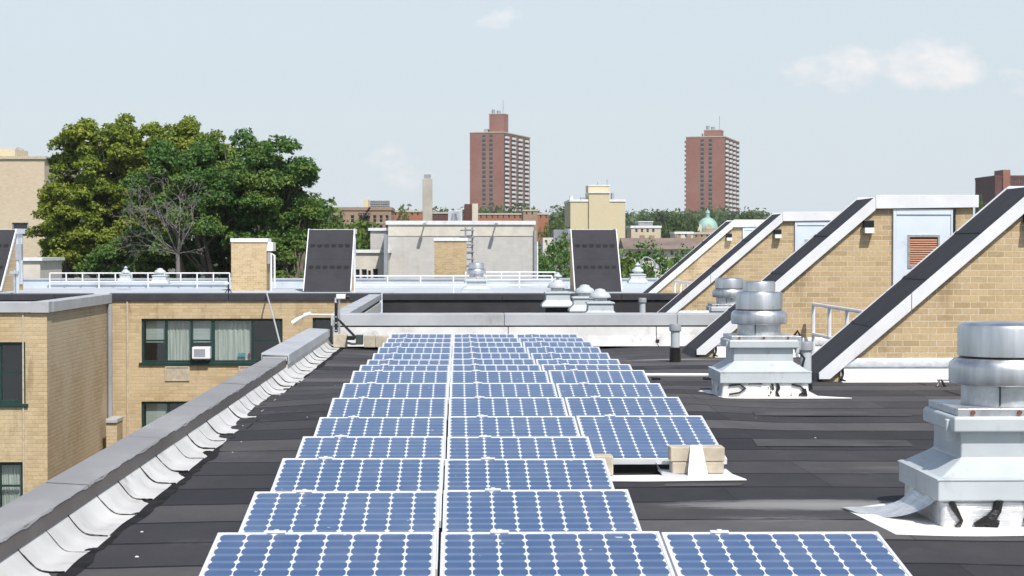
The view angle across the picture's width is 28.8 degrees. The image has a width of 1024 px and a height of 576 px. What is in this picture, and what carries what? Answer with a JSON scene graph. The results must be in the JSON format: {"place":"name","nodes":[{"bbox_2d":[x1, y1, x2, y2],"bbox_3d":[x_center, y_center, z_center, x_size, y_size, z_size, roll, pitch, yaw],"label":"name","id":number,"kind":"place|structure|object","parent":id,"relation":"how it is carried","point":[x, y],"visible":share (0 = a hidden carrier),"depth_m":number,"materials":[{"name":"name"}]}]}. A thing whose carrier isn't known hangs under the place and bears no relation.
{"place":"outdoors","nodes":[
{"label":"outdoors","id":0,"kind":"place"},
{"bbox_2d":[0,147,79,277],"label":"beige building","id":1,"kind":"structure","parent":0,"point":[23,176],"depth_m":139.03,"materials":[{"name":"brick"}]},
{"bbox_2d":[23,257,64,277],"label":"annex building","id":2,"kind":"structure","parent":0,"point":[38,267],"depth_m":91.98,"materials":[{"name":"white paint"}]},
{"bbox_2d":[106,416,122,447],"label":"wall","id":3,"kind":"structure","parent":0,"point":[114,429],"depth_m":48.44,"materials":[{"name":"brick"}]},
{"bbox_2d":[80,243,291,277],"bbox_3d":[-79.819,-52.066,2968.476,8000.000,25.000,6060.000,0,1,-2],"label":"ground","id":4,"kind":"structure","parent":0,"point":[170,270],"depth_m":520.80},
{"bbox_2d":[0,293,112,507],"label":"apartment wing","id":5,"kind":"structure","parent":4,"relation":"on","point":[56,394],"depth_m":43.07,"materials":[{"name":"beige brick"}]},
{"bbox_2d":[0,462,22,507],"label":"window","id":6,"kind":"structure","parent":5,"relation":"in","point":[11,473],"depth_m":42.42,"materials":[{"name":"glass"}]},
{"bbox_2d":[0,342,27,406],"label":"window","id":7,"kind":"structure","parent":5,"relation":"in","point":[10,352],"depth_m":43.06,"materials":[{"name":"glass"}]},
{"bbox_2d":[24,113,236,277],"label":"broadleaf tree","id":8,"kind":"object","parent":4,"relation":"on","point":[93,194],"visible":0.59,"depth_m":115.44,"materials":[{"name":"green plant"}]},
{"bbox_2d":[111,168,208,277],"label":"dead tree","id":9,"kind":"object","parent":4,"relation":"on","point":[173,251],"visible":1,"depth_m":99.94,"materials":[{"name":"grey wood"}]},
{"bbox_2d":[73,127,334,277],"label":"broadleaf tree","id":10,"kind":"object","parent":4,"relation":"on","point":[245,196],"visible":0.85,"depth_m":106.53,"materials":[{"name":"green plant"}]},
{"bbox_2d":[108,293,380,437],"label":"apartment wing","id":11,"kind":"structure","parent":4,"relation":"on","point":[158,371],"depth_m":49.86,"materials":[{"name":"beige brick"}]},
{"bbox_2d":[142,401,187,426],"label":"window","id":12,"kind":"structure","parent":11,"relation":"in","point":[151,410],"depth_m":50.03,"materials":[{"name":"clear glass"}]},
{"bbox_2d":[139,319,282,364],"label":"window","id":13,"kind":"structure","parent":11,"relation":"in","point":[164,341],"depth_m":50.04,"materials":[{"name":"glass"}]},
{"bbox_2d":[272,240,306,277],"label":"broadleaf tree","id":14,"kind":"object","parent":4,"relation":"on","point":[292,259],"visible":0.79,"depth_m":104.23,"materials":[{"name":"green plant"}]},
{"bbox_2d":[279,197,369,270],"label":"broadleaf tree","id":15,"kind":"object","parent":4,"relation":"on","point":[338,223],"visible":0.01,"depth_m":188.01,"materials":[{"name":"green plant"}]},
{"bbox_2d":[326,207,394,239],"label":"apartment house","id":16,"kind":"structure","parent":4,"relation":"on","point":[381,215],"depth_m":254.46,"materials":[{"name":"brown brick"}]},
{"bbox_2d":[354,219,379,249],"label":"broadleaf tree","id":17,"kind":"object","parent":4,"relation":"on","point":[361,233],"visible":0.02,"depth_m":125.25,"materials":[{"name":"green plant"}]},
{"bbox_2d":[356,234,391,277],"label":"annex building","id":18,"kind":"structure","parent":4,"relation":"on","point":[372,262],"depth_m":108.82,"materials":[{"name":"white paint"}]},
{"bbox_2d":[80,202,769,238],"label":"wooded ridge","id":19,"kind":"structure","parent":4,"relation":"on","point":[718,217],"depth_m":909.65,"materials":[{"name":"green plant"}]},
{"bbox_2d":[469,110,530,212],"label":"apartment tower","id":20,"kind":"structure","parent":4,"relation":"on","point":[499,165],"depth_m":1183.36,"materials":[{"name":"red brick"}]},
{"bbox_2d":[478,213,521,220],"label":"brick house","id":21,"kind":"structure","parent":4,"relation":"on","point":[499,216],"depth_m":399.86,"materials":[{"name":"brick"}]},
{"bbox_2d":[538,226,569,277],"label":"broadleaf tree","id":22,"kind":"object","parent":4,"relation":"on","point":[562,245],"visible":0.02,"depth_m":149.94,"materials":[{"name":"green plant"}]},
{"bbox_2d":[538,245,569,277],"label":"broadleaf tree","id":23,"kind":"object","parent":4,"relation":"on","point":[566,271],"visible":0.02,"depth_m":141.20,"materials":[{"name":"green plant"}]},
{"bbox_2d":[564,182,625,246],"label":"yellow building","id":24,"kind":"structure","parent":4,"relation":"on","point":[595,207],"depth_m":290.23,"materials":[{"name":"brick"}]},
{"bbox_2d":[626,221,661,237],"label":"tan house","id":25,"kind":"structure","parent":4,"relation":"on","point":[645,228],"depth_m":330.63,"materials":[{"name":"beige brick"}]},
{"bbox_2d":[619,248,672,277],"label":"broadleaf tree","id":26,"kind":"object","parent":4,"relation":"on","point":[627,263],"visible":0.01,"depth_m":118.21,"materials":[{"name":"green plant"}]},
{"bbox_2d":[620,237,679,277],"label":"broadleaf tree","id":27,"kind":"object","parent":4,"relation":"on","point":[659,261],"visible":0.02,"depth_m":126.71,"materials":[{"name":"green plant"}]},
{"bbox_2d":[659,212,688,237],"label":"broadleaf tree","id":28,"kind":"object","parent":4,"relation":"on","point":[680,220],"visible":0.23,"depth_m":420.06,"materials":[{"name":"green plant"}]},
{"bbox_2d":[684,116,739,217],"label":"apartment tower","id":29,"kind":"structure","parent":4,"relation":"on","point":[712,164],"depth_m":1186.56,"materials":[{"name":"red brick"}]},
{"bbox_2d":[975,170,1023,213],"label":"apartment tower","id":30,"kind":"structure","parent":4,"relation":"on","point":[989,188],"depth_m":625.66,"materials":[{"name":"red brick"}]},
{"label":"apartment building","id":31,"kind":"object","parent":4,"relation":"on","visible":0},
{"bbox_2d":[0,288,398,299],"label":"silver roof deck","id":32,"kind":"structure","parent":31,"relation":"on","point":[172,290],"depth_m":82.28,"materials":[{"name":"silver metal"}]},
{"bbox_2d":[0,229,24,291],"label":"stair bulkhead","id":33,"kind":"object","parent":32,"relation":"on","point":[10,239],"visible":0.79,"depth_m":81.20,"materials":[{"name":"beige brick"}]},
{"bbox_2d":[49,272,229,287],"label":"guard rail","id":34,"kind":"object","parent":32,"relation":"on","point":[147,273],"visible":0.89,"depth_m":87.77,"materials":[{"name":"grey metal"}]},
{"bbox_2d":[230,238,275,290],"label":"roof shed","id":35,"kind":"structure","parent":32,"relation":"on","point":[251,264],"depth_m":81.74,"materials":[{"name":"beige brick"}]},
{"bbox_2d":[303,229,356,291],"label":"stair bulkhead","id":36,"kind":"object","parent":32,"relation":"on","point":[330,263],"visible":0.98,"depth_m":80.72,"materials":[{"name":"black rubber"}]},
{"bbox_2d":[380,287,647,312],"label":"silver roof deck","id":37,"kind":"structure","parent":31,"relation":"on","point":[507,290],"depth_m":82.28,"materials":[{"name":"silver metal"}]},
{"bbox_2d":[23,278,658,287],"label":"parapet wall","id":38,"kind":"structure","parent":37,"relation":"on","point":[280,282],"depth_m":88.37,"materials":[{"name":"grey metal"}]},
{"bbox_2d":[354,275,552,292],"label":"guard rail","id":39,"kind":"object","parent":37,"relation":"on","point":[453,284],"visible":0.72,"depth_m":76.15,"materials":[{"name":"grey metal"}]},
{"bbox_2d":[461,263,491,292],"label":"exhaust fan","id":40,"kind":"object","parent":37,"relation":"on","point":[476,280],"visible":0.98,"depth_m":69.65,"materials":[{"name":"silver metal"}]},
{"bbox_2d":[568,229,621,291],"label":"stair bulkhead","id":41,"kind":"object","parent":37,"relation":"on","point":[594,260],"visible":0.98,"depth_m":81.08,"materials":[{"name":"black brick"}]},
{"bbox_2d":[642,220,763,292],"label":"stair bulkhead","id":42,"kind":"object","parent":37,"relation":"on","point":[711,249],"visible":0.26,"depth_m":57.21,"materials":[{"name":"beige brick"}]},
{"bbox_2d":[434,238,467,277],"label":"roof shed","id":43,"kind":"structure","parent":0,"point":[450,256],"depth_m":94.94,"materials":[{"name":"beige brick"}]},
{"bbox_2d":[386,221,537,277],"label":"block building","id":44,"kind":"structure","parent":0,"point":[505,246],"depth_m":111.91,"materials":[{"name":"white paint"}]},
{"bbox_2d":[423,174,431,220],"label":"chimney","id":45,"kind":"object","parent":44,"relation":"on","point":[427,197],"visible":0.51,"depth_m":149.79,"materials":[{"name":"concrete"}]},
{"bbox_2d":[0,0,1023,239],"label":"sky","id":46,"kind":"structure","parent":0,"point":[828,105],"materials":[{"name":"blue"}]},
{"bbox_2d":[49,346,1023,575],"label":"roof deck","id":47,"kind":"structure","parent":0,"point":[799,488],"depth_m":14.88,"materials":[{"name":"black asphalt"}]},
{"bbox_2d":[199,529,436,575],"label":"solar panel","id":48,"kind":"object","parent":47,"relation":"on","point":[276,552],"visible":1,"depth_m":9.16,"materials":[{"name":"glass"}]},
{"bbox_2d":[238,489,439,575],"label":"solar panel","id":49,"kind":"object","parent":47,"relation":"on","point":[304,510],"visible":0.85,"depth_m":10.81,"materials":[{"name":"glass"}]},
{"bbox_2d":[333,334,347,347],"bbox_3d":[-2.952,0.905,34.257,0.235,0.228,0.200,0,1,-2],"label":"concrete block","id":50,"kind":"object","parent":47,"relation":"on","point":[340,340],"depth_m":34.16,"materials":[{"name":"beige concrete"}]},
{"bbox_2d":[291,294,355,338],"bbox_3d":[-3.214,0.520,34.262,1.172,0.832,0.160,0,1,-2],"label":"camera mast","id":51,"kind":"object","parent":50,"relation":"on","point":[338,321],"visible":1,"depth_m":34.23,"materials":[{"name":"white metal"}]},
{"bbox_2d":[270,456,442,527],"bbox_3d":[-0.952,1.239,12.227,1.046,0.057,1.571,0,8,-2],"label":"solar panel","id":52,"kind":"object","parent":47,"relation":"on","point":[325,473],"visible":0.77,"depth_m":12.55,"materials":[{"name":"glass"}]},
{"bbox_2d":[296,435,444,493],"bbox_3d":[-1.001,1.224,13.960,1.046,0.057,1.571,0,8,-1],"label":"solar panel","id":53,"kind":"object","parent":47,"relation":"on","point":[340,446],"visible":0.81,"depth_m":14.38,"materials":[{"name":"glass"}]},
{"bbox_2d":[314,415,445,465],"bbox_3d":[-1.044,1.193,15.694,1.046,0.057,1.571,0,8,-2],"label":"solar panel","id":54,"kind":"object","parent":47,"relation":"on","point":[353,425],"visible":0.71,"depth_m":16.11,"materials":[{"name":"glass"}]},
{"bbox_2d":[327,396,446,427],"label":"solar panel","id":55,"kind":"object","parent":47,"relation":"on","point":[363,406],"visible":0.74,"depth_m":17.78,"materials":[{"name":"glass"}]},
{"bbox_2d":[339,382,447,414],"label":"solar panel","id":56,"kind":"object","parent":47,"relation":"on","point":[395,390],"visible":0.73,"depth_m":19.56,"materials":[{"name":"glass"}]},
{"bbox_2d":[350,370,448,403],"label":"solar panel","id":57,"kind":"object","parent":47,"relation":"on","point":[379,376],"visible":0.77,"depth_m":21.31,"materials":[{"name":"glass"}]},
{"bbox_2d":[359,364,449,381],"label":"solar panel","id":58,"kind":"object","parent":47,"relation":"on","point":[385,367],"visible":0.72,"depth_m":23.23,"materials":[{"name":"glass"}]},
{"bbox_2d":[366,359,450,386],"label":"solar panel","id":59,"kind":"object","parent":47,"relation":"on","point":[409,362],"visible":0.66,"depth_m":24.94,"materials":[{"name":"glass"}]},
{"bbox_2d":[372,352,450,377],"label":"solar panel","id":60,"kind":"object","parent":47,"relation":"on","point":[413,356],"visible":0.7,"depth_m":26.63,"materials":[{"name":"glass"}]},
{"bbox_2d":[377,346,451,352],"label":"solar panel","id":61,"kind":"object","parent":47,"relation":"on","point":[397,349],"visible":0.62,"depth_m":28.39,"materials":[{"name":"glass"}]},
{"bbox_2d":[452,346,525,352],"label":"solar panel","id":62,"kind":"object","parent":47,"relation":"on","point":[489,349],"visible":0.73,"depth_m":28.43,"materials":[{"name":"glass"}]},
{"bbox_2d":[452,352,530,358],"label":"solar panel","id":63,"kind":"object","parent":47,"relation":"on","point":[469,355],"visible":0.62,"depth_m":26.69,"materials":[{"name":"glass"}]},
{"bbox_2d":[451,358,535,364],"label":"solar panel","id":64,"kind":"object","parent":47,"relation":"on","point":[470,361],"visible":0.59,"depth_m":24.97,"materials":[{"name":"glass"}]},
{"bbox_2d":[451,363,541,370],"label":"solar panel","id":65,"kind":"object","parent":47,"relation":"on","point":[474,366],"visible":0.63,"depth_m":23.25,"materials":[{"name":"glass"}]},
{"bbox_2d":[450,370,548,391],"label":"solar panel","id":66,"kind":"object","parent":47,"relation":"on","point":[472,376],"visible":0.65,"depth_m":21.37,"materials":[{"name":"glass"}]},
{"bbox_2d":[450,382,557,396],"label":"solar panel","id":67,"kind":"object","parent":47,"relation":"on","point":[473,389],"visible":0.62,"depth_m":19.63,"materials":[{"name":"glass"}]},
{"bbox_2d":[449,396,567,415],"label":"solar panel","id":68,"kind":"object","parent":47,"relation":"on","point":[507,406],"visible":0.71,"depth_m":17.82,"materials":[{"name":"glass"}]},
{"bbox_2d":[448,415,579,449],"bbox_3d":[0.017,1.188,15.723,1.046,0.057,1.571,0,8,-2],"label":"solar panel","id":69,"kind":"object","parent":47,"relation":"on","point":[513,426],"visible":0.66,"depth_m":16.10,"materials":[{"name":"glass"}]},
{"bbox_2d":[447,435,594,458],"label":"solar panel","id":70,"kind":"object","parent":47,"relation":"on","point":[479,447],"visible":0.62,"depth_m":14.40,"materials":[{"name":"glass"}]},
{"bbox_2d":[444,457,614,489],"bbox_3d":[0.107,1.243,12.256,1.046,0.057,1.571,0,8,-1],"label":"solar panel","id":71,"kind":"object","parent":47,"relation":"on","point":[482,473],"visible":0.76,"depth_m":12.60,"materials":[{"name":"glass"}]},
{"bbox_2d":[442,487,641,531],"bbox_3d":[0.155,1.271,10.523,1.046,0.057,1.571,0,8,-2],"label":"solar panel","id":72,"kind":"object","parent":47,"relation":"on","point":[572,510],"visible":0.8,"depth_m":10.84,"materials":[{"name":"glass"}]},
{"bbox_2d":[440,529,674,575],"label":"solar panel","id":73,"kind":"object","parent":47,"relation":"on","point":[499,552],"visible":1,"depth_m":9.18,"materials":[{"name":"glass"}]},
{"bbox_2d":[526,346,600,357],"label":"solar panel","id":74,"kind":"object","parent":47,"relation":"on","point":[543,349],"visible":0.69,"depth_m":28.44,"materials":[{"name":"glass"}]},
{"bbox_2d":[531,352,609,363],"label":"solar panel","id":75,"kind":"object","parent":47,"relation":"on","point":[548,355],"visible":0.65,"depth_m":26.67,"materials":[{"name":"glass"}]},
{"bbox_2d":[536,358,619,369],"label":"solar panel","id":76,"kind":"object","parent":47,"relation":"on","point":[575,361],"visible":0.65,"depth_m":25.04,"materials":[{"name":"glass"}]},
{"bbox_2d":[541,363,631,382],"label":"solar panel","id":77,"kind":"object","parent":47,"relation":"on","point":[547,367],"visible":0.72,"depth_m":23.27,"materials":[{"name":"glass"}]},
{"bbox_2d":[548,369,649,395],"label":"solar panel","id":78,"kind":"object","parent":47,"relation":"on","point":[596,376],"visible":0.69,"depth_m":21.37,"materials":[{"name":"glass"}]},
{"bbox_2d":[556,382,666,412],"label":"solar panel","id":79,"kind":"object","parent":47,"relation":"on","point":[581,389],"visible":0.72,"depth_m":19.64,"materials":[{"name":"glass"}]},
{"bbox_2d":[565,396,688,433],"bbox_3d":[1.026,1.128,17.483,1.046,0.057,1.571,0,8,-2],"label":"solar panel","id":80,"kind":"object","parent":47,"relation":"on","point":[623,406],"visible":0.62,"depth_m":17.84,"materials":[{"name":"glass"}]},
{"bbox_2d":[576,414,726,463],"bbox_3d":[1.075,1.186,15.751,1.046,0.057,1.571,0,8,-2],"label":"solar panel","id":81,"kind":"object","parent":47,"relation":"on","point":[634,439],"visible":0.81,"depth_m":15.79,"materials":[{"name":"glass"}]},
{"bbox_2d":[669,324,680,361],"bbox_3d":[2.459,0.827,29.998,0.180,0.570,0.180,0,1,-2],"label":"vent pipe","id":82,"kind":"object","parent":47,"relation":"on","point":[675,348],"visible":1,"depth_m":29.93,"materials":[{"name":"silver metal"}]},
{"bbox_2d":[611,474,746,481],"bbox_3d":[1.157,1.391,14.761,1.088,0.011,0.690,0,1,-2],"label":"slip sheet","id":83,"kind":"object","parent":47,"relation":"on","point":[639,478],"visible":0.47,"depth_m":14.53,"materials":[{"name":"white plastic"}]},
{"bbox_2d":[656,445,732,477],"bbox_3d":[1.355,1.269,14.816,0.548,0.228,0.505,0,1,-2],"label":"ballast tray","id":84,"kind":"object","parent":83,"relation":"on","point":[697,467],"visible":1,"depth_m":14.63,"materials":[{"name":"white paint"}]},
{"bbox_2d":[669,461,723,473],"bbox_3d":[1.371,1.328,14.803,0.385,0.088,0.196,0,1,-2],"label":"concrete block","id":85,"kind":"object","parent":84,"relation":"on","point":[682,467],"depth_m":14.71,"materials":[{"name":"beige concrete"}]},
{"bbox_2d":[668,445,724,461],"bbox_3d":[1.368,1.228,14.797,0.403,0.108,0.193,0,1,-2],"label":"concrete block","id":86,"kind":"object","parent":85,"relation":"on","point":[681,453],"depth_m":14.70,"materials":[{"name":"beige concrete"}]},
{"bbox_2d":[700,390,851,398],"bbox_3d":[2.914,1.235,23.155,1.827,0.010,1.320,0,1,-2],"label":"membrane sheet","id":87,"kind":"object","parent":47,"relation":"on","point":[812,396],"visible":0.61,"depth_m":22.57,"materials":[{"name":"white plastic"}]},
{"bbox_2d":[708,281,811,396],"bbox_3d":[2.878,0.589,23.195,1.061,1.344,1.074,0,1,-2],"label":"exhaust fan","id":88,"kind":"object","parent":87,"relation":"on","point":[757,361],"visible":1,"depth_m":22.85,"materials":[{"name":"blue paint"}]},
{"bbox_2d":[661,529,911,575],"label":"solar panel","id":89,"kind":"object","parent":47,"relation":"on","point":[719,552],"visible":0.91,"depth_m":9.21,"materials":[{"name":"glass"}]},
{"bbox_2d":[682,195,978,357],"bbox_3d":[5.082,-0.193,32.048,4.560,2.570,1.676,0,1,-2],"label":"stair bulkhead","id":90,"kind":"object","parent":47,"relation":"on","point":[862,253],"visible":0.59,"depth_m":31.39,"materials":[{"name":"beige brick"}]},
{"bbox_2d":[893,209,955,283],"bbox_3d":[6.497,-0.206,31.403,0.985,2.080,0.055,0,1,-2],"label":"door","id":91,"kind":"structure","parent":90,"relation":"in","point":[916,232],"depth_m":31.38,"materials":[{"name":"metal"}]},
{"bbox_2d":[752,411,911,415],"bbox_3d":[3.284,1.286,20.399,1.660,0.014,0.550,0,1,-2],"label":"roof patch","id":92,"kind":"object","parent":47,"relation":"on","point":[811,413],"visible":1,"depth_m":20.39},
{"bbox_2d":[753,439,912,445],"bbox_3d":[2.792,1.344,17.310,1.410,0.017,0.600,0,1,-2],"label":"roof patch","id":93,"kind":"object","parent":47,"relation":"on","point":[798,442],"visible":1,"depth_m":17.32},
{"bbox_2d":[811,302,862,354],"bbox_3d":[4.770,0.697,29.133,0.059,0.863,4.109,0,1,-2],"label":"guard rail","id":94,"kind":"object","parent":47,"relation":"on","point":[828,335],"visible":0.51,"depth_m":29.78,"materials":[{"name":"white metal"}]},
{"bbox_2d":[811,186,1023,382],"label":"stair bulkhead","id":95,"kind":"object","parent":47,"relation":"on","point":[905,326],"visible":0.69,"depth_m":25.52,"materials":[{"name":"beige brick"}]},
{"bbox_2d":[845,502,1023,536],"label":"membrane sheet","id":96,"kind":"object","parent":47,"relation":"on","point":[915,523],"visible":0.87,"depth_m":11.97,"materials":[{"name":"white plastic"}]},
{"bbox_2d":[843,489,934,517],"bbox_3d":[2.461,1.351,12.586,0.373,0.175,0.889,-1,1,-39],"label":"flashing flap","id":97,"kind":"object","parent":96,"relation":"on","point":[913,501],"visible":1,"depth_m":12.57,"materials":[{"name":"metal"}]},
{"bbox_2d":[898,321,1023,527],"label":"exhaust fan","id":98,"kind":"object","parent":96,"relation":"on","point":[967,469],"visible":0.99,"depth_m":12.21,"materials":[{"name":"metal"}]},
{"bbox_2d":[619,249,688,277],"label":"terrace","id":99,"kind":"structure","parent":0,"point":[669,253],"depth_m":205.47,"materials":[{"name":"brick"}]},
{"bbox_2d":[618,235,695,248],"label":"roof shed","id":100,"kind":"structure","parent":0,"point":[666,243],"depth_m":207.38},
{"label":"rear roof deck","id":101,"kind":"structure","parent":0,"visible":0},
{"bbox_2d":[540,272,571,312],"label":"roof ventilator","id":102,"kind":"object","parent":101,"relation":"on","point":[557,299],"visible":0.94,"depth_m":44.79,"materials":[{"name":"silver metal"}]},
{"bbox_2d":[568,284,593,312],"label":"roof ventilator","id":103,"kind":"object","parent":101,"relation":"on","point":[584,292],"visible":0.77,"depth_m":42.32,"materials":[{"name":"silver metal"}]},
{"bbox_2d":[583,288,615,312],"bbox_3d":[1.708,0.501,38.677,0.684,0.986,0.684,0,1,-2],"label":"roof ventilator","id":104,"kind":"object","parent":101,"relation":"on","point":[599,303],"visible":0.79,"depth_m":38.43,"materials":[{"name":"silver metal"}]},
{"bbox_2d":[706,278,742,312],"bbox_3d":[4.213,0.401,38.642,1.061,1.208,1.061,0,1,-2],"label":"exhaust fan","id":105,"kind":"object","parent":101,"relation":"on","point":[725,291],"visible":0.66,"depth_m":38.38,"materials":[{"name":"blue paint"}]},
{"bbox_2d":[657,212,839,312],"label":"stair bulkhead","id":106,"kind":"object","parent":101,"relation":"on","point":[766,247],"visible":0.34,"depth_m":45.20,"materials":[{"name":"beige brick"}]},
{"bbox_2d":[795,221,829,250],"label":"door","id":107,"kind":"structure","parent":106,"relation":"in","point":[803,234],"depth_m":45.18,"materials":[{"name":"metal"}]},
{"bbox_3d":[6.648,9.380,20.821,19.600,15.820,58.900,0,1,-2],"label":"apartment building","id":108,"kind":"object","parent":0,"visible":0},
{"bbox_2d":[0,328,343,575],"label":"parapet wall","id":109,"kind":"structure","parent":108,"relation":"on","point":[73,520],"depth_m":13.74,"materials":[{"name":"grey metal"}]},
{"bbox_2d":[333,294,380,312],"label":"parapet wall","id":110,"kind":"structure","parent":108,"relation":"on","point":[370,303],"depth_m":42.78,"materials":[{"name":"grey metal"}]},
{"bbox_2d":[331,313,721,347],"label":"parapet wall","id":111,"kind":"structure","parent":108,"relation":"on","point":[599,330],"depth_m":35.05,"materials":[{"name":"grey metal"}]},
{"bbox_2d":[383,293,678,312],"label":"parapet wall","id":112,"kind":"structure","parent":108,"relation":"on","point":[472,302],"depth_m":49.94,"materials":[{"name":"black metal"}]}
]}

